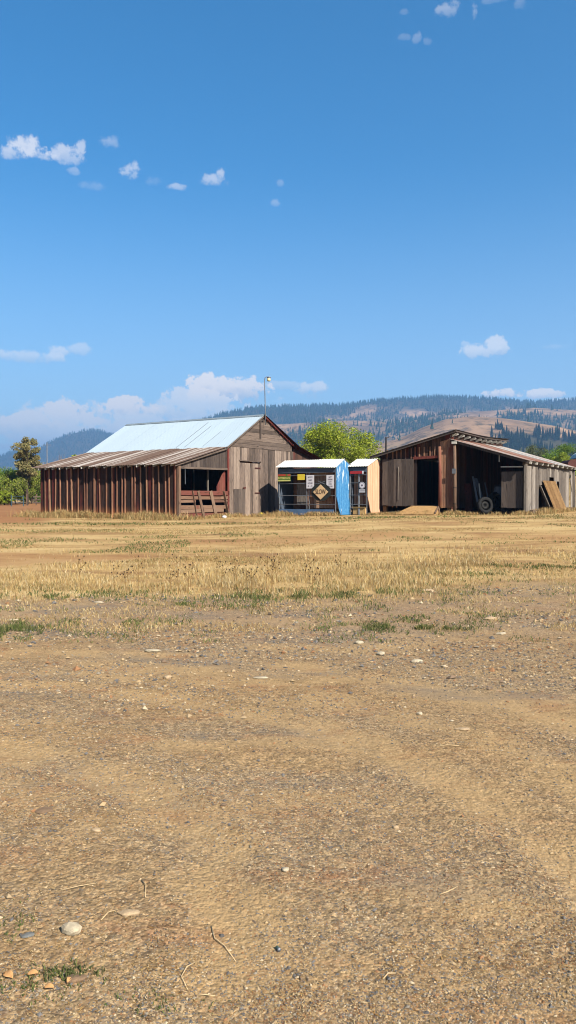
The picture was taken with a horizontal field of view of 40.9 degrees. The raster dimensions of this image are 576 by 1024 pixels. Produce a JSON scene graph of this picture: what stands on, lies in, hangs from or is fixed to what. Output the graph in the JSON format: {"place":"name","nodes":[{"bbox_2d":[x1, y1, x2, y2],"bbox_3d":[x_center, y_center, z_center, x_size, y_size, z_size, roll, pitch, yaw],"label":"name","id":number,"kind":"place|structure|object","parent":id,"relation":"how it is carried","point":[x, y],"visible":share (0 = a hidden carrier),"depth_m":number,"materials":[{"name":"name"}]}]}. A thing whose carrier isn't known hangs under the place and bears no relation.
{"place":"outdoors","nodes":[
{"label":"outdoors","id":0,"kind":"place"},
{"bbox_2d":[0,475,575,1023],"bbox_3d":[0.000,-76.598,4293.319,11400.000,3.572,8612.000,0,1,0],"label":"ground","id":1,"kind":"structure","parent":0,"point":[538,807],"depth_m":4.37,"materials":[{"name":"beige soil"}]},
{"bbox_2d":[0,490,13,504],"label":"bush","id":2,"kind":"object","parent":1,"relation":"on","point":[5,496],"visible":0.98,"depth_m":83.90,"materials":[{"name":"green plant"}]},
{"bbox_2d":[0,466,15,501],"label":"bush","id":3,"kind":"object","parent":1,"relation":"on","point":[3,470],"visible":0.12,"depth_m":95.11,"materials":[{"name":"green plant"}]},
{"bbox_2d":[3,970,12,977],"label":"fallen leaf","id":4,"kind":"object","parent":1,"relation":"on","point":[8,973],"visible":1,"depth_m":2.58,"materials":[{"name":"orange plant"}]},
{"bbox_2d":[0,479,20,492],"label":"bush","id":5,"kind":"object","parent":1,"relation":"on","point":[7,487],"visible":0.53,"depth_m":86.59,"materials":[{"name":"green plant"}]},
{"bbox_2d":[0,477,27,504],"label":"bush","id":6,"kind":"object","parent":1,"relation":"on","point":[20,492],"visible":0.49,"depth_m":87.68,"materials":[{"name":"green plant"}]},
{"bbox_2d":[11,495,23,505],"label":"field gate","id":7,"kind":"structure","parent":1,"relation":"on","point":[17,499],"depth_m":77.97,"materials":[{"name":"grey metal"}]},
{"bbox_2d":[0,469,36,503],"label":"bush","id":8,"kind":"object","parent":1,"relation":"on","point":[31,484],"visible":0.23,"depth_m":94.25,"materials":[{"name":"green plant"}]},
{"bbox_2d":[11,470,40,503],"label":"bush","id":9,"kind":"object","parent":1,"relation":"on","point":[37,478],"visible":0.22,"depth_m":97.69,"materials":[{"name":"green plant"}]},
{"bbox_2d":[10,436,42,503],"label":"tall tree","id":10,"kind":"object","parent":1,"relation":"on","point":[26,463],"visible":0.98,"depth_m":91.49,"materials":[{"name":"green plant"}]},
{"bbox_2d":[21,932,34,937],"bbox_3d":[-0.949,1.542,2.820,0.048,0.013,0.032,0,1,-17],"label":"stone","id":11,"kind":"object","parent":1,"relation":"on","point":[28,934],"visible":1,"depth_m":2.81,"materials":[{"name":"grey stone"}]},
{"bbox_2d":[27,969,37,974],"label":"fallen leaf","id":12,"kind":"object","parent":1,"relation":"on","point":[33,971],"visible":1,"depth_m":2.59,"materials":[{"name":"orange plant"}]},
{"bbox_2d":[26,494,40,504],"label":"rail fence","id":13,"kind":"object","parent":1,"relation":"on","point":[36,499],"visible":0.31,"depth_m":83.91,"materials":[{"name":"brown wood"}]},
{"bbox_2d":[29,481,40,501],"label":"bush","id":14,"kind":"object","parent":1,"relation":"on","point":[38,493],"visible":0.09,"depth_m":103.33,"materials":[{"name":"green plant"}]},
{"bbox_2d":[35,807,52,813],"bbox_3d":[-1.245,1.524,3.950,0.094,0.016,0.083,0,1,0],"label":"stone","id":15,"kind":"object","parent":1,"relation":"on","point":[41,810],"visible":1,"depth_m":3.94,"materials":[{"name":"brown stone"}]},
{"bbox_2d":[44,983,53,988],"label":"fallen leaf","id":16,"kind":"object","parent":1,"relation":"on","point":[49,985],"visible":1,"depth_m":2.51,"materials":[{"name":"orange plant"}]},
{"bbox_2d":[61,922,81,935],"bbox_3d":[-0.797,1.535,2.846,0.076,0.047,0.052,0,1,24],"label":"stone","id":17,"kind":"object","parent":1,"relation":"on","point":[71,928],"visible":1,"depth_m":2.83,"materials":[{"name":"beige stone"}]},
{"bbox_2d":[66,973,87,983],"bbox_3d":[-0.704,1.549,2.568,0.069,0.018,0.050,0,1,0],"label":"stone","id":18,"kind":"object","parent":1,"relation":"on","point":[76,978],"visible":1,"depth_m":2.56,"materials":[{"name":"beige stone"}]},
{"bbox_2d":[62,883,95,890],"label":"twig","id":19,"kind":"object","parent":1,"relation":"on","point":[77,886],"visible":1,"depth_m":3.15,"materials":[{"name":"beige wood"}]},
{"bbox_2d":[78,556,85,590],"bbox_3d":[-3.367,1.029,12.608,0.155,0.644,0.104,0,1,0],"label":"dried weed","id":20,"kind":"object","parent":1,"relation":"on","point":[80,571],"visible":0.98,"depth_m":12.64,"materials":[{"name":"beige plant"}]},
{"bbox_2d":[91,828,99,831],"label":"stone","id":21,"kind":"object","parent":1,"relation":"on","point":[95,830],"visible":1,"depth_m":3.70,"materials":[{"name":"beige stone"}]},
{"bbox_2d":[118,909,139,916],"bbox_3d":[-0.611,1.540,2.970,0.086,0.020,0.043,0,1,-6],"label":"stone","id":22,"kind":"object","parent":1,"relation":"on","point":[128,912],"visible":1,"depth_m":2.96,"materials":[{"name":"beige stone"}]},
{"bbox_2d":[130,552,142,591],"bbox_3d":[-2.539,1.012,12.961,0.214,0.673,0.138,0,1,0],"label":"dried weed","id":23,"kind":"object","parent":1,"relation":"on","point":[136,571],"visible":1,"depth_m":12.95,"materials":[{"name":"beige plant"}]},
{"bbox_2d":[145,649,160,651],"bbox_3d":[-1.404,1.443,8.041,0.171,0.034,0.086,0,1,-6],"label":"stone","id":24,"kind":"object","parent":1,"relation":"on","point":[152,650],"visible":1,"depth_m":8.02,"materials":[{"name":"beige stone"}]},
{"bbox_2d":[169,554,180,593],"bbox_3d":[-1.864,1.023,12.764,0.174,0.656,0.246,0,1,-19],"label":"dried weed","id":25,"kind":"object","parent":1,"relation":"on","point":[177,571],"visible":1,"depth_m":12.75,"materials":[{"name":"beige plant"}]},
{"bbox_2d":[32,414,320,518],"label":"barn","id":26,"kind":"structure","parent":1,"relation":"on","point":[195,466],"depth_m":42.51,"materials":[{"name":"brown wood"}]},
{"bbox_2d":[240,463,259,515],"bbox_3d":[-2.073,-1.234,43.046,0.123,2.965,1.876,1,1,33],"label":"door","id":27,"kind":"structure","parent":26,"relation":"in","point":[249,472],"depth_m":43.17,"materials":[{"name":"brown wood"}]},
{"bbox_2d":[264,376,270,424],"bbox_3d":[-1.143,-6.302,43.813,0.364,2.742,0.236,0,1,23],"label":"yard light","id":28,"kind":"object","parent":26,"relation":"attached to","point":[268,378],"visible":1,"depth_m":43.77,"materials":[{"name":"grey metal"}]},
{"bbox_2d":[183,564,190,589],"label":"dried weed","id":29,"kind":"object","parent":1,"relation":"on","point":[188,576],"visible":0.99,"depth_m":12.85,"materials":[{"name":"beige plant"}]},
{"bbox_2d":[181,962,194,989],"bbox_3d":[-0.341,1.556,2.603,0.032,0.015,0.142,0,1,3],"label":"twig","id":30,"kind":"object","parent":1,"relation":"on","point":[184,971],"visible":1,"depth_m":2.60,"materials":[{"name":"beige wood"}]},
{"bbox_2d":[211,926,235,961],"bbox_3d":[-0.243,1.560,2.796,0.022,0.010,0.240,-1,1,-26],"label":"twig","id":31,"kind":"object","parent":1,"relation":"on","point":[221,943],"visible":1,"depth_m":2.80,"materials":[{"name":"beige wood"}]},
{"bbox_2d":[221,561,230,594],"bbox_3d":[-0.989,1.083,12.608,0.154,0.555,0.152,0,1,23],"label":"dried weed","id":32,"kind":"object","parent":1,"relation":"on","point":[224,574],"visible":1,"depth_m":12.57,"materials":[{"name":"beige plant"}]},
{"bbox_2d":[247,567,257,593],"bbox_3d":[-0.567,1.122,12.400,0.184,0.488,0.222,0,1,0],"label":"dried weed","id":33,"kind":"object","parent":1,"relation":"on","point":[251,578],"visible":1,"depth_m":12.42,"materials":[{"name":"beige plant"}]},
{"bbox_2d":[253,676,267,678],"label":"stone","id":34,"kind":"object","parent":1,"relation":"on","point":[261,677],"visible":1,"depth_m":6.85,"materials":[{"name":"beige stone"}]},
{"bbox_2d":[269,557,279,589],"bbox_3d":[-0.256,1.055,13.285,0.164,0.562,0.309,0,1,15],"label":"dried weed","id":35,"kind":"object","parent":1,"relation":"on","point":[276,568],"visible":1,"depth_m":13.26,"materials":[{"name":"beige plant"}]},
{"bbox_2d":[282,867,288,871],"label":"stone","id":36,"kind":"object","parent":1,"relation":"on","point":[285,869],"visible":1,"depth_m":3.31,"materials":[{"name":"white stone"}]},
{"bbox_2d":[0,543,575,606],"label":"dry grass","id":37,"kind":"structure","parent":1,"relation":"on","point":[229,581],"depth_m":14.86,"materials":[{"name":"yellow plant"}]},
{"bbox_2d":[0,514,575,1016],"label":"green weeds","id":38,"kind":"object","parent":1,"relation":"on","point":[22,626],"visible":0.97,"depth_m":11.84,"materials":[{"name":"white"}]},
{"bbox_2d":[0,511,575,591],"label":"stubble","id":39,"kind":"object","parent":1,"relation":"on","point":[232,560],"visible":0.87,"depth_m":21.46,"materials":[{"name":"beige plant"}]},
{"bbox_2d":[0,575,575,632],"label":"sparse straw","id":40,"kind":"object","parent":1,"relation":"on","point":[269,626],"visible":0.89,"depth_m":10.78,"materials":[{"name":"yellow plant"}]},
{"bbox_2d":[0,584,575,1023],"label":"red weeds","id":41,"kind":"object","parent":1,"relation":"on","point":[318,836],"visible":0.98,"depth_m":3.35,"materials":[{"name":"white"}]},
{"bbox_2d":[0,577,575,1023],"bbox_3d":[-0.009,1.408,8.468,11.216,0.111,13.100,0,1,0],"label":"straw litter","id":42,"kind":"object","parent":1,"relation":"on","point":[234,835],"visible":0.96,"depth_m":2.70,"materials":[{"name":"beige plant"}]},
{"bbox_2d":[7,506,575,520],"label":"wall foot grass","id":43,"kind":"structure","parent":1,"relation":"on","point":[141,515],"depth_m":40.01,"materials":[{"name":"yellow"}]},
{"bbox_2d":[276,459,350,514],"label":"blue shed","id":44,"kind":"structure","parent":1,"relation":"on","point":[294,495],"depth_m":41.70,"materials":[{"name":"blue painted wood"},{"name":"white painted metal"},{"name":"wood"}]},
{"bbox_2d":[278,474,289,480],"bbox_3d":[-0.212,-1.873,42.296,0.816,0.390,0.022,1,1,33],"label":"dealer sign","id":45,"kind":"object","parent":44,"relation":"attached to","point":[283,477],"visible":1,"depth_m":42.30,"materials":[{"name":"metal"}]},
{"bbox_2d":[297,474,304,479],"bbox_3d":[0.707,-1.883,41.704,0.453,0.312,0.012,1,1,33],"label":"yellow plate","id":46,"kind":"object","parent":44,"relation":"attached to","point":[300,476],"visible":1,"depth_m":41.70,"materials":[{"name":"yellow metal"}]},
{"bbox_2d":[306,475,313,487],"bbox_3d":[1.188,-1.619,41.393,0.474,0.715,0.018,1,1,33],"label":"notice sign","id":47,"kind":"object","parent":44,"relation":"attached to","point":[309,481],"visible":1,"depth_m":41.40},
{"bbox_2d":[313,484,327,499],"bbox_3d":[1.727,-1.060,40.992,0.932,0.803,0.019,1,1,33],"label":"slow sign","id":48,"kind":"object","parent":44,"relation":"attached to","point":[320,492],"visible":1,"depth_m":40.99,"materials":[{"name":"metal"}]},
{"bbox_2d":[311,481,330,500],"bbox_3d":[1.744,-1.136,41.019,1.170,1.078,0.032,1,1,33],"label":"sign backing","id":49,"kind":"object","parent":44,"relation":"attached to","point":[327,488],"visible":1,"depth_m":40.98,"materials":[{"name":"grey metal"}]},
{"bbox_2d":[326,475,333,487],"bbox_3d":[2.224,-1.592,40.720,0.459,0.703,0.018,1,1,33],"label":"notice sign","id":50,"kind":"object","parent":44,"relation":"attached to","point":[330,481],"visible":1,"depth_m":40.71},
{"bbox_2d":[311,568,319,592],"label":"dried weed","id":51,"kind":"object","parent":1,"relation":"on","point":[313,580],"visible":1,"depth_m":12.55,"materials":[{"name":"beige plant"}]},
{"bbox_2d":[295,419,383,467],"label":"broad tree","id":52,"kind":"object","parent":1,"relation":"on","point":[328,442],"visible":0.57,"depth_m":70.71,"materials":[{"name":"green plant"}]},
{"bbox_2d":[348,458,382,514],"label":"tan shed","id":53,"kind":"structure","parent":1,"relation":"on","point":[366,502],"depth_m":41.67,"materials":[{"name":"wood"}]},
{"bbox_2d":[350,471,363,473],"bbox_3d":[3.678,-2.118,41.363,0.814,0.150,0.024,1,1,33],"label":"red sign strip","id":54,"kind":"object","parent":53,"relation":"attached to","point":[356,472],"visible":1,"depth_m":41.35,"materials":[{"name":"red metal"}]},
{"bbox_2d":[358,482,365,492],"bbox_3d":[3.944,-1.315,41.203,0.426,0.593,0.023,1,1,33],"label":"emblem sign","id":55,"kind":"object","parent":53,"relation":"attached to","point":[361,487],"visible":1,"depth_m":41.20,"materials":[{"name":"white metal"}]},
{"bbox_2d":[385,437,388,450],"bbox_3d":[6.169,-2.355,47.966,0.348,4.673,0.120,0,1,0],"label":"utility post","id":56,"kind":"object","parent":1,"relation":"on","point":[386,443],"visible":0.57,"depth_m":47.90,"materials":[{"name":"metal"}]},
{"bbox_2d":[394,506,439,514],"bbox_3d":[6.850,-0.098,40.468,2.350,0.511,1.050,1,1,33],"label":"door ramp","id":57,"kind":"structure","parent":1,"relation":"on","point":[413,510],"depth_m":40.32,"materials":[{"name":"brown wood"}]},
{"bbox_2d":[411,659,422,662],"bbox_3d":[1.252,1.453,7.535,0.125,0.039,0.075,0,1,-17],"label":"stone","id":58,"kind":"object","parent":1,"relation":"on","point":[415,660],"visible":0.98,"depth_m":7.51,"materials":[{"name":"beige stone"}]},
{"bbox_2d":[455,727,469,729],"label":"stone","id":59,"kind":"object","parent":1,"relation":"on","point":[463,728],"visible":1,"depth_m":5.31,"materials":[{"name":"beige stone"}]},
{"bbox_2d":[369,429,575,513],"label":"open shed","id":60,"kind":"structure","parent":1,"relation":"on","point":[440,470],"depth_m":41.44,"materials":[{"name":"red wood"}]},
{"bbox_2d":[382,459,413,505],"bbox_3d":[5.873,-1.580,41.494,1.814,2.530,0.072,1,1,33],"label":"sliding door","id":61,"kind":"structure","parent":60,"relation":"in","point":[397,474],"depth_m":41.48,"materials":[{"name":"grey wood"}]},
{"bbox_2d":[464,483,471,510],"bbox_3d":[9.671,-0.790,41.542,0.382,1.487,0.329,0,1,0],"label":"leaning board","id":62,"kind":"object","parent":60,"relation":"on","point":[468,496],"visible":1,"depth_m":41.53,"materials":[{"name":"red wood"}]},
{"bbox_2d":[472,476,477,501],"bbox_3d":[9.857,-1.011,40.588,0.100,1.749,0.847,0,1,-9],"label":"leaning plank","id":63,"kind":"object","parent":60,"relation":"in","point":[474,485],"visible":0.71,"depth_m":40.66,"materials":[{"name":"grey wood"}]},
{"bbox_2d":[474,478,482,497],"bbox_3d":[10.141,-1.039,40.888,0.220,1.521,0.708,-1,1,-28],"label":"metal strip","id":64,"kind":"object","parent":60,"relation":"on","point":[476,482],"visible":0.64,"depth_m":40.97,"materials":[{"name":"grey metal"}]},
{"bbox_2d":[488,492,500,512],"bbox_3d":[10.674,-0.504,39.897,1.070,1.070,0.270,-1,-5,-38],"label":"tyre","id":65,"kind":"object","parent":60,"relation":"in","point":[495,497],"visible":0.76,"depth_m":39.87,"materials":[{"name":"black rubber"}]},
{"bbox_2d":[493,485,500,495],"bbox_3d":[11.130,-0.726,40.894,0.760,1.360,0.760,0,1,0],"label":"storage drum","id":66,"kind":"object","parent":60,"relation":"in","point":[497,488],"visible":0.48,"depth_m":40.68,"materials":[{"name":"blue plastic"}]},
{"bbox_2d":[476,497,493,513],"bbox_3d":[9.992,-0.337,39.200,0.870,0.870,0.229,0,-7,-14],"label":"tyre","id":67,"kind":"object","parent":1,"relation":"on","point":[485,505],"visible":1,"depth_m":39.15,"materials":[{"name":"black rubber"}]},
{"bbox_2d":[484,616,495,619],"bbox_3d":[2.656,1.401,10.167,0.179,0.056,0.111,0,1,-17],"label":"stone","id":68,"kind":"object","parent":1,"relation":"on","point":[490,617],"visible":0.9,"depth_m":10.13,"materials":[{"name":"beige stone"}]},
{"bbox_2d":[500,501,517,513],"bbox_3d":[11.173,-0.336,39.000,0.950,0.950,0.250,1,-4,30],"label":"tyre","id":69,"kind":"object","parent":1,"relation":"on","point":[507,510],"visible":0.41,"depth_m":38.96,"materials":[{"name":"black rubber"}]},
{"bbox_2d":[516,444,560,459],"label":"roadside tree","id":70,"kind":"object","parent":1,"relation":"on","point":[531,450],"visible":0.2,"depth_m":117.69,"materials":[{"name":"green plant"}]},
{"bbox_2d":[539,486,549,507],"bbox_3d":[13.523,-0.688,40.621,0.120,1.385,1.358,1,1,43],"label":"leaning timber","id":71,"kind":"object","parent":1,"relation":"on","point":[544,497],"visible":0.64,"depth_m":40.53,"materials":[{"name":"grey wood"}]},
{"bbox_2d":[543,480,565,510],"bbox_3d":[14.409,-0.862,41.682,0.505,1.620,3.250,1,1,33],"label":"leaning board","id":72,"kind":"object","parent":1,"relation":"on","point":[554,494],"visible":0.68,"depth_m":41.54,"materials":[{"name":"beige wood"}]},
{"bbox_2d":[542,446,568,461],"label":"roadside tree","id":73,"kind":"object","parent":1,"relation":"on","point":[550,455],"visible":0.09,"depth_m":111.12,"materials":[{"name":"green plant"}]},
{"bbox_2d":[551,452,575,475],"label":"roadside tree","id":74,"kind":"object","parent":1,"relation":"on","point":[561,455],"visible":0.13,"depth_m":99.89,"materials":[{"name":"green plant"}]},
{"bbox_2d":[554,442,575,456],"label":"roadside tree","id":75,"kind":"object","parent":1,"relation":"on","point":[570,449],"visible":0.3,"depth_m":127.83,"materials":[{"name":"green plant"}]},
{"bbox_2d":[561,453,575,470],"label":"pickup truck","id":76,"kind":"object","parent":1,"relation":"on","point":[572,462],"visible":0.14,"depth_m":56.17,"materials":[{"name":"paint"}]},
{"bbox_2d":[0,398,575,498],"bbox_3d":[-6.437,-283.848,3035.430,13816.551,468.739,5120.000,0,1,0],"label":"hills","id":77,"kind":"structure","parent":0,"point":[473,423],"depth_m":2385.45,"materials":[{"name":"brown plant"}]},
{"bbox_2d":[0,393,575,472],"bbox_3d":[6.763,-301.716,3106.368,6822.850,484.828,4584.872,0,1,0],"label":"pine forest","id":78,"kind":"object","parent":77,"relation":"on","point":[426,421],"visible":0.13,"depth_m":3351.42,"materials":[{"name":"green plant"}]},
{"bbox_2d":[0,0,575,455],"label":"sky","id":79,"kind":"structure","parent":0,"point":[202,201],"materials":[{"name":"blue"}]}
]}

